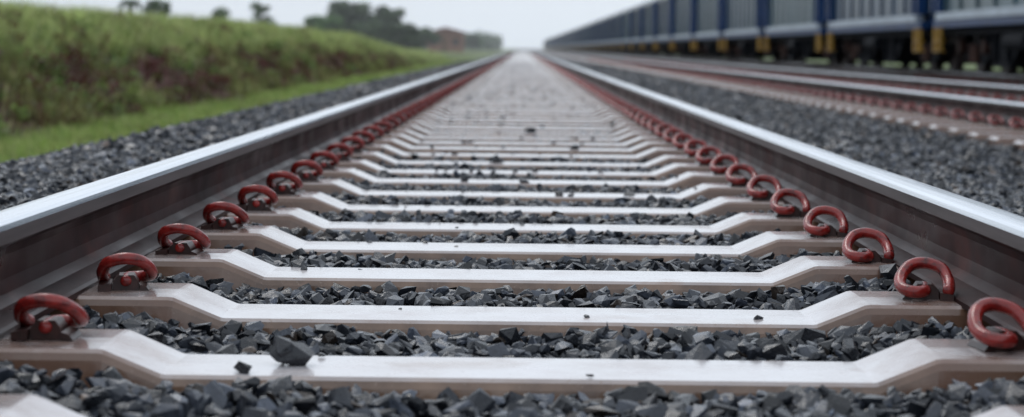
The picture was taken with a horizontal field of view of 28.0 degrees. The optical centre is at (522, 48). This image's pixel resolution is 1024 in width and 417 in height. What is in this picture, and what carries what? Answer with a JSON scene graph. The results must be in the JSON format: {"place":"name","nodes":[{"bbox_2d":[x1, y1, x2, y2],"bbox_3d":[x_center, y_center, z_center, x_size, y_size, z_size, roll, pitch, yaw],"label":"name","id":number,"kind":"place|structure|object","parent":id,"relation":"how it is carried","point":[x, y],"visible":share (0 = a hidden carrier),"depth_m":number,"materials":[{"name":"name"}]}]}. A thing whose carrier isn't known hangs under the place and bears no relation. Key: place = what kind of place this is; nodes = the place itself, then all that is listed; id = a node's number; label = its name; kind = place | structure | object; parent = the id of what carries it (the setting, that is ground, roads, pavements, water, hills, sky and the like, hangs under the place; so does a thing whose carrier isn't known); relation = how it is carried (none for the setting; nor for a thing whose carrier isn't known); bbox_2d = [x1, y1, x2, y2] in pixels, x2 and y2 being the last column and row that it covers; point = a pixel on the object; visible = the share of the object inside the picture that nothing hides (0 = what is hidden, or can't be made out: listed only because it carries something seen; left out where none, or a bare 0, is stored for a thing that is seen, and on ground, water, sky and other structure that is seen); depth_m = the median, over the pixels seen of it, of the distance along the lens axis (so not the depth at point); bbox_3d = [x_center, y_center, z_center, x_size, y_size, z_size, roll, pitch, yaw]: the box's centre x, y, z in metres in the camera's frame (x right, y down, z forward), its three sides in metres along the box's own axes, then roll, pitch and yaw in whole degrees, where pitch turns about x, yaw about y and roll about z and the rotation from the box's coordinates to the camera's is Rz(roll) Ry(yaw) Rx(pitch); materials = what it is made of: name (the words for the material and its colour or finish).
{"place":"outdoors","nodes":[
{"label":"outdoors","id":0,"kind":"place"},
{"bbox_2d":[2,0,649,48],"label":"sky","id":1,"kind":"structure","parent":0,"point":[522,24],"materials":[{"name":"white"}]},
{"bbox_2d":[0,36,1020,140],"bbox_3d":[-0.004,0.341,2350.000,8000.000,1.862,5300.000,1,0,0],"label":"ground","id":2,"kind":"structure","parent":0,"point":[472,54],"depth_m":42.41,"materials":[{"name":"green plant"}]},
{"bbox_2d":[117,0,141,12],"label":"palm tree","id":3,"kind":"object","parent":2,"relation":"on","point":[132,3],"visible":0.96,"depth_m":159.79,"materials":[{"name":"green plant"}]},
{"bbox_2d":[140,0,171,15],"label":"tree","id":4,"kind":"object","parent":2,"relation":"on","point":[154,5],"visible":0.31,"depth_m":149.64,"materials":[{"name":"green plant"}]},
{"bbox_2d":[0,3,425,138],"bbox_3d":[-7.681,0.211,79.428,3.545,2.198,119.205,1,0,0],"label":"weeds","id":5,"kind":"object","parent":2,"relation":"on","point":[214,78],"visible":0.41,"depth_m":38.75,"materials":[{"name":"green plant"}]},
{"bbox_2d":[210,6,230,19],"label":"tree","id":6,"kind":"object","parent":2,"relation":"on","point":[219,12],"visible":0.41,"depth_m":189.52,"materials":[{"name":"green plant"}]},
{"bbox_2d":[0,0,471,161],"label":"grass","id":7,"kind":"structure","parent":2,"relation":"on","point":[60,136],"depth_m":40.45,"materials":[{"name":"green plant"}]},
{"bbox_2d":[248,1,278,26],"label":"tree","id":8,"kind":"object","parent":2,"relation":"on","point":[260,10],"visible":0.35,"depth_m":199.48,"materials":[{"name":"green plant"}]},
{"bbox_2d":[302,14,344,31],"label":"tree","id":9,"kind":"object","parent":2,"relation":"on","point":[325,23],"visible":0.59,"depth_m":238.37,"materials":[{"name":"green plant"}]},
{"bbox_2d":[322,0,380,35],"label":"tree","id":10,"kind":"object","parent":2,"relation":"on","point":[347,11],"visible":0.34,"depth_m":247.45,"materials":[{"name":"green plant"}]},
{"bbox_2d":[343,21,384,40],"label":"tree","id":11,"kind":"object","parent":2,"relation":"on","point":[370,29],"visible":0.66,"depth_m":235.88,"materials":[{"name":"green plant"}]},
{"bbox_2d":[373,5,405,26],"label":"tree","id":12,"kind":"object","parent":2,"relation":"on","point":[384,13],"visible":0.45,"depth_m":253.62,"materials":[{"name":"green plant"}]},
{"bbox_2d":[375,22,422,49],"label":"tree","id":13,"kind":"object","parent":2,"relation":"on","point":[402,35],"visible":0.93,"depth_m":234.20,"materials":[{"name":"green plant"}]},
{"bbox_2d":[415,27,442,48],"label":"tree","id":14,"kind":"object","parent":2,"relation":"on","point":[424,35],"visible":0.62,"depth_m":278.41,"materials":[{"name":"green plant"}]},
{"bbox_2d":[428,33,463,52],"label":"walls","id":15,"kind":"structure","parent":2,"relation":"on","point":[450,46],"depth_m":300.00,"materials":[{"name":"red brick"}]},
{"bbox_2d":[441,38,447,51],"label":"door","id":16,"kind":"structure","parent":15,"relation":"attached to","point":[444,41],"depth_m":299.96,"materials":[{"name":"grey"}]},
{"bbox_2d":[430,38,458,44],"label":"windows","id":17,"kind":"structure","parent":15,"relation":"attached to","point":[455,41],"depth_m":299.96,"materials":[{"name":"grey glass"}]},
{"bbox_2d":[432,27,466,33],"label":"roof","id":18,"kind":"structure","parent":15,"relation":"on","point":[445,30],"depth_m":299.60,"materials":[{"name":"ceramic"}]},
{"bbox_2d":[464,32,483,50],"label":"tree","id":19,"kind":"object","parent":2,"relation":"on","point":[476,41],"visible":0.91,"depth_m":419.68,"materials":[{"name":"green plant"}]},
{"bbox_2d":[0,49,1023,416],"bbox_3d":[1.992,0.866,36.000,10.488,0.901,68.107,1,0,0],"label":"ballast gravel","id":20,"kind":"structure","parent":2,"relation":"on","point":[976,170],"depth_m":3.98,"materials":[{"name":"grey gravel"}]},
{"bbox_2d":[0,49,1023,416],"bbox_3d":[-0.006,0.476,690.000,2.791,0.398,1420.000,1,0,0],"label":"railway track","id":21,"kind":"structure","parent":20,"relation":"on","point":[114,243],"depth_m":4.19,"materials":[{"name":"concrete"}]},
{"bbox_2d":[529,49,1023,151],"bbox_3d":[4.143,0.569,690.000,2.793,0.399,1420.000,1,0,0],"label":"railway track","id":22,"kind":"structure","parent":20,"relation":"on","point":[992,114],"depth_m":21.31,"materials":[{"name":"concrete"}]},
{"bbox_2d":[536,49,1023,85],"bbox_3d":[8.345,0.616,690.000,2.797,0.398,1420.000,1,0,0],"label":"railway track","id":23,"kind":"structure","parent":20,"relation":"on","point":[976,76],"depth_m":44.83,"materials":[{"name":"grey metal"}]},
{"bbox_2d":[544,0,1023,74],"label":"freight train","id":24,"kind":"object","parent":23,"relation":"on","point":[985,36],"visible":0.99,"depth_m":47.58,"materials":[{"name":"blue paint"}]},
{"bbox_2d":[401,30,660,54],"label":"distant trees","id":25,"kind":"object","parent":2,"relation":"on","point":[489,41],"visible":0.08,"depth_m":551.49,"materials":[{"name":"green plant"}]}
]}

